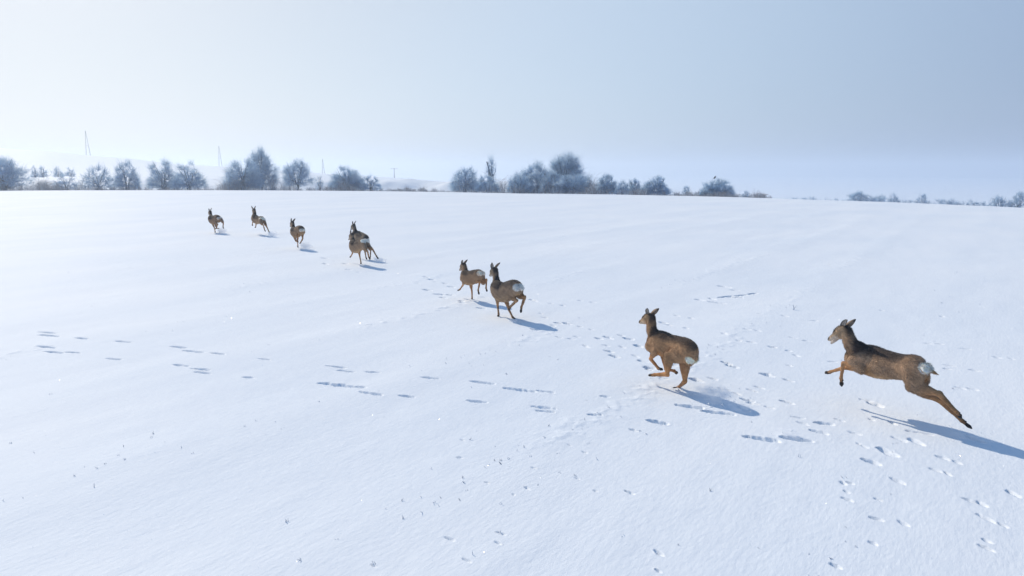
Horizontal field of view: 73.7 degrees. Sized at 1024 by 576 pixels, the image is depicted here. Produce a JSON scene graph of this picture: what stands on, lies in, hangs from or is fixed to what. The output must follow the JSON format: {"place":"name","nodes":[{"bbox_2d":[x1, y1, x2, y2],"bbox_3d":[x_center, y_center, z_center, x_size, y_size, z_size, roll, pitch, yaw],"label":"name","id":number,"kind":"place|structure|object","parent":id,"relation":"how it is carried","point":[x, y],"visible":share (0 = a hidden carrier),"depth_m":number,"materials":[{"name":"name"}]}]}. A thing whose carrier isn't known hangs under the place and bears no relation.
{"place":"outdoors","nodes":[
{"label":"outdoors","id":0,"kind":"place"},
{"bbox_2d":[0,148,1023,575],"bbox_3d":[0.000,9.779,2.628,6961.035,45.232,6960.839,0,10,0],"label":"snow field","id":1,"kind":"structure","parent":0,"point":[104,376],"depth_m":8.78,"materials":[{"name":"white snow"}]},
{"bbox_2d":[0,154,34,189],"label":"frosted tree","id":2,"kind":"object","parent":1,"relation":"on","point":[11,170],"visible":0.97,"depth_m":96.09,"materials":[{"name":"grey plant"}]},
{"bbox_2d":[29,166,40,177],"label":"hillside bush","id":3,"kind":"object","parent":1,"relation":"on","point":[35,173],"visible":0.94,"depth_m":162.26,"materials":[{"name":"grey plant"}]},
{"bbox_2d":[37,165,49,177],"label":"hillside bush","id":4,"kind":"object","parent":1,"relation":"on","point":[43,174],"visible":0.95,"depth_m":163.11,"materials":[{"name":"grey plant"}]},
{"bbox_2d":[50,167,64,176],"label":"hillside bush","id":5,"kind":"object","parent":1,"relation":"on","point":[57,174],"visible":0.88,"depth_m":164.78,"materials":[{"name":"grey plant"}]},
{"bbox_2d":[49,172,79,188],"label":"frosted shrub","id":6,"kind":"object","parent":1,"relation":"on","point":[66,182],"visible":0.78,"depth_m":98.91,"materials":[{"name":"grey plant"}]},
{"bbox_2d":[65,167,75,176],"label":"hillside bush","id":7,"kind":"object","parent":1,"relation":"on","point":[73,172],"visible":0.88,"depth_m":166.26,"materials":[{"name":"grey plant"}]},
{"bbox_2d":[78,162,112,189],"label":"frosted shrub","id":8,"kind":"object","parent":1,"relation":"on","point":[94,177],"visible":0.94,"depth_m":100.28,"materials":[{"name":"grey plant"}]},
{"bbox_2d":[108,158,144,189],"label":"frosted shrub","id":9,"kind":"object","parent":1,"relation":"on","point":[121,179],"visible":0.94,"depth_m":99.71,"materials":[{"name":"grey plant"}]},
{"bbox_2d":[144,156,179,188],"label":"frosted shrub","id":10,"kind":"object","parent":1,"relation":"on","point":[157,173],"visible":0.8,"depth_m":101.84,"materials":[{"name":"grey plant"}]},
{"bbox_2d":[166,160,209,189],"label":"frosted shrub","id":11,"kind":"object","parent":1,"relation":"on","point":[189,180],"visible":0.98,"depth_m":99.32,"materials":[{"name":"grey plant"}]},
{"bbox_2d":[208,208,223,232],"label":"roe deer","id":12,"kind":"object","parent":1,"relation":"on","point":[215,220],"visible":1,"depth_m":29.43},
{"bbox_2d":[221,155,267,189],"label":"frosted shrub","id":13,"kind":"object","parent":1,"relation":"on","point":[253,172],"visible":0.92,"depth_m":98.98,"materials":[{"name":"grey plant"}]},
{"bbox_2d":[251,206,269,232],"bbox_3d":[-10.617,-2.881,28.689,0.337,1.092,1.580,-9,14,-43],"label":"roe deer","id":14,"kind":"object","parent":1,"relation":"on","point":[257,219],"visible":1,"depth_m":28.61},
{"bbox_2d":[242,144,280,187],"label":"frosted tree","id":15,"kind":"object","parent":1,"relation":"on","point":[266,165],"visible":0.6,"depth_m":102.11,"materials":[{"name":"grey plant"}]},
{"bbox_2d":[290,218,304,246],"bbox_3d":[-7.502,-1.897,23.808,1.112,1.045,0.342,9,14,44],"label":"roe deer","id":16,"kind":"object","parent":1,"relation":"on","point":[298,231],"visible":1,"depth_m":23.68},
{"bbox_2d":[278,157,319,189],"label":"frosted tree","id":17,"kind":"object","parent":1,"relation":"on","point":[302,174],"visible":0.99,"depth_m":97.98,"materials":[{"name":"grey plant"}]},
{"bbox_2d":[313,176,324,190],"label":"weed clump","id":18,"kind":"object","parent":1,"relation":"on","point":[318,185],"visible":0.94,"depth_m":99.83,"materials":[{"name":"grey plant"}]},
{"bbox_2d":[325,163,367,189],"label":"frosted shrub","id":19,"kind":"object","parent":1,"relation":"on","point":[352,178],"visible":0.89,"depth_m":97.47,"materials":[{"name":"grey plant"}]},
{"bbox_2d":[350,221,370,259],"bbox_3d":[-4.671,-1.472,20.999,0.305,1.149,1.071,-8,13,-40],"label":"roe deer","id":20,"kind":"object","parent":1,"relation":"on","point":[358,235],"visible":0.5,"depth_m":20.83},
{"bbox_2d":[348,230,378,263],"bbox_3d":[-4.331,-1.139,19.557,0.345,0.996,1.465,-9,14,-43],"label":"roe deer","id":21,"kind":"object","parent":1,"relation":"on","point":[358,246],"visible":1,"depth_m":19.47},
{"bbox_2d":[359,174,383,190],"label":"frosted shrub","id":22,"kind":"object","parent":1,"relation":"on","point":[370,188],"visible":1,"depth_m":96.06,"materials":[{"name":"grey plant"}]},
{"bbox_2d":[0,169,773,197],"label":"frosted grass","id":23,"kind":"structure","parent":1,"relation":"on","point":[42,185],"depth_m":95.48,"materials":[{"name":"grey plant"}]},
{"bbox_2d":[446,166,479,191],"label":"frosted shrub","id":24,"kind":"object","parent":1,"relation":"on","point":[461,179],"visible":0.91,"depth_m":91.70,"materials":[{"name":"grey plant"}]},
{"bbox_2d":[457,259,487,298],"bbox_3d":[-0.847,-0.143,14.204,0.928,0.854,0.296,10,14,44],"label":"roe deer","id":25,"kind":"object","parent":1,"relation":"on","point":[470,278],"visible":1,"depth_m":14.06},
{"bbox_2d":[472,172,501,192],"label":"frosted shrub","id":26,"kind":"object","parent":1,"relation":"on","point":[483,185],"visible":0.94,"depth_m":89.44,"materials":[{"name":"grey plant"}]},
{"bbox_2d":[485,156,497,189],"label":"slim tree","id":27,"kind":"object","parent":1,"relation":"on","point":[490,170],"visible":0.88,"depth_m":91.86,"materials":[{"name":"grey plant"}]},
{"bbox_2d":[489,262,525,318],"bbox_3d":[-0.156,0.065,12.552,0.372,1.020,1.106,-9,14,-43],"label":"roe deer","id":28,"kind":"object","parent":1,"relation":"on","point":[505,292],"visible":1,"depth_m":12.37},
{"bbox_2d":[3,252,1013,575],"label":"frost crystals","id":29,"kind":"object","parent":1,"relation":"on","point":[465,414],"visible":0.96,"depth_m":7.50,"materials":[{"name":"white snow"}]},
{"bbox_2d":[506,170,536,192],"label":"frosted shrub","id":30,"kind":"object","parent":1,"relation":"on","point":[529,186],"visible":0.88,"depth_m":86.91,"materials":[{"name":"grey plant"}]},
{"bbox_2d":[510,160,555,193],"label":"frosted shrub","id":31,"kind":"object","parent":1,"relation":"on","point":[540,170],"visible":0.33,"depth_m":89.19,"materials":[{"name":"grey plant"}]},
{"bbox_2d":[538,170,570,193],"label":"frosted shrub","id":32,"kind":"object","parent":1,"relation":"on","point":[552,174],"visible":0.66,"depth_m":86.92,"materials":[{"name":"grey plant"}]},
{"bbox_2d":[547,149,590,189],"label":"frosted tree","id":33,"kind":"object","parent":1,"relation":"on","point":[563,165],"visible":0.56,"depth_m":91.56,"materials":[{"name":"grey plant"}]},
{"bbox_2d":[551,172,591,192],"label":"frosted shrub","id":34,"kind":"object","parent":1,"relation":"on","point":[576,184],"visible":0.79,"depth_m":86.16,"materials":[{"name":"grey plant"}]},
{"bbox_2d":[585,172,593,192],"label":"frosted shrub","id":35,"kind":"object","parent":1,"relation":"on","point":[589,180],"visible":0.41,"depth_m":86.55,"materials":[{"name":"grey plant"}]},
{"bbox_2d":[213,229,991,451],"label":"snow crumbs","id":36,"kind":"object","parent":1,"relation":"on","point":[722,404],"visible":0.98,"depth_m":8.02,"materials":[{"name":"white snow"}]},
{"bbox_2d":[594,173,620,193],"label":"frosted shrub","id":37,"kind":"object","parent":1,"relation":"on","point":[605,183],"visible":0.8,"depth_m":84.66,"materials":[{"name":"grey plant"}]},
{"bbox_2d":[614,179,629,194],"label":"frosted shrub","id":38,"kind":"object","parent":1,"relation":"on","point":[619,188],"visible":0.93,"depth_m":83.03,"materials":[{"name":"grey plant"}]},
{"bbox_2d":[627,177,641,190],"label":"frosted shrub","id":39,"kind":"object","parent":1,"relation":"on","point":[631,185],"visible":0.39,"depth_m":84.21,"materials":[{"name":"grey plant"}]},
{"bbox_2d":[637,175,673,194],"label":"frosted shrub","id":40,"kind":"object","parent":1,"relation":"on","point":[657,186],"visible":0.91,"depth_m":81.92,"materials":[{"name":"grey plant"}]},
{"bbox_2d":[639,308,698,387],"bbox_3d":[1.933,0.778,8.535,0.326,1.004,1.022,-5,11,-28],"label":"roe deer","id":41,"kind":"object","parent":1,"relation":"on","point":[669,349],"visible":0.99,"depth_m":8.40},
{"bbox_2d":[681,186,689,194],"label":"frosted tree","id":42,"kind":"object","parent":1,"relation":"on","point":[684,188],"visible":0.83,"depth_m":79.42,"materials":[{"name":"grey plant"}]},
{"bbox_2d":[699,186,713,195],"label":"frosted shrub","id":43,"kind":"object","parent":1,"relation":"on","point":[704,191],"visible":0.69,"depth_m":77.86,"materials":[{"name":"grey plant"}]},
{"bbox_2d":[699,177,734,196],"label":"frosted shrub","id":44,"kind":"object","parent":1,"relation":"on","point":[719,187],"visible":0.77,"depth_m":77.67,"materials":[{"name":"grey plant"}]},
{"bbox_2d":[846,190,871,201],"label":"tree","id":45,"kind":"object","parent":1,"relation":"on","point":[856,195],"visible":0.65,"depth_m":207.94,"materials":[{"name":"grey plant"}]},
{"bbox_2d":[863,193,884,201],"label":"bush","id":46,"kind":"object","parent":1,"relation":"on","point":[876,199],"visible":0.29,"depth_m":206.06,"materials":[{"name":"grey plant"}]},
{"bbox_2d":[886,197,902,202],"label":"bush","id":47,"kind":"object","parent":1,"relation":"on","point":[896,199],"visible":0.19,"depth_m":203.32,"materials":[{"name":"grey plant"}]},
{"bbox_2d":[825,319,971,428],"bbox_3d":[4.133,0.868,7.399,0.344,0.935,1.557,-7,12,-34],"label":"roe deer","id":48,"kind":"object","parent":1,"relation":"on","point":[913,372],"visible":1,"depth_m":7.36},
{"bbox_2d":[916,191,927,203],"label":"tree","id":49,"kind":"object","parent":1,"relation":"on","point":[922,197],"visible":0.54,"depth_m":200.22,"materials":[{"name":"grey plant"}]},
{"bbox_2d":[936,198,958,204],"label":"bush","id":50,"kind":"object","parent":1,"relation":"on","point":[949,201],"visible":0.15,"depth_m":196.62,"materials":[{"name":"grey plant"}]},
{"bbox_2d":[965,199,980,205],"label":"bush","id":51,"kind":"object","parent":1,"relation":"on","point":[973,203],"visible":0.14,"depth_m":193.85,"materials":[{"name":"grey plant"}]},
{"bbox_2d":[976,201,991,205],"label":"bush","id":52,"kind":"object","parent":1,"relation":"on","point":[983,202],"visible":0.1,"depth_m":192.29,"materials":[{"name":"grey plant"}]},
{"bbox_2d":[990,194,1007,206],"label":"tree","id":53,"kind":"object","parent":1,"relation":"on","point":[996,201],"visible":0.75,"depth_m":189.97,"materials":[{"name":"grey plant"}]},
{"bbox_2d":[1009,189,1023,207],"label":"tree","id":54,"kind":"object","parent":1,"relation":"on","point":[1018,199],"visible":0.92,"depth_m":187.61,"materials":[{"name":"grey plant"}]},
{"bbox_2d":[0,0,1023,177],"label":"sky","id":55,"kind":"structure","parent":0,"point":[379,88],"materials":[{"name":"blue"}]}
]}

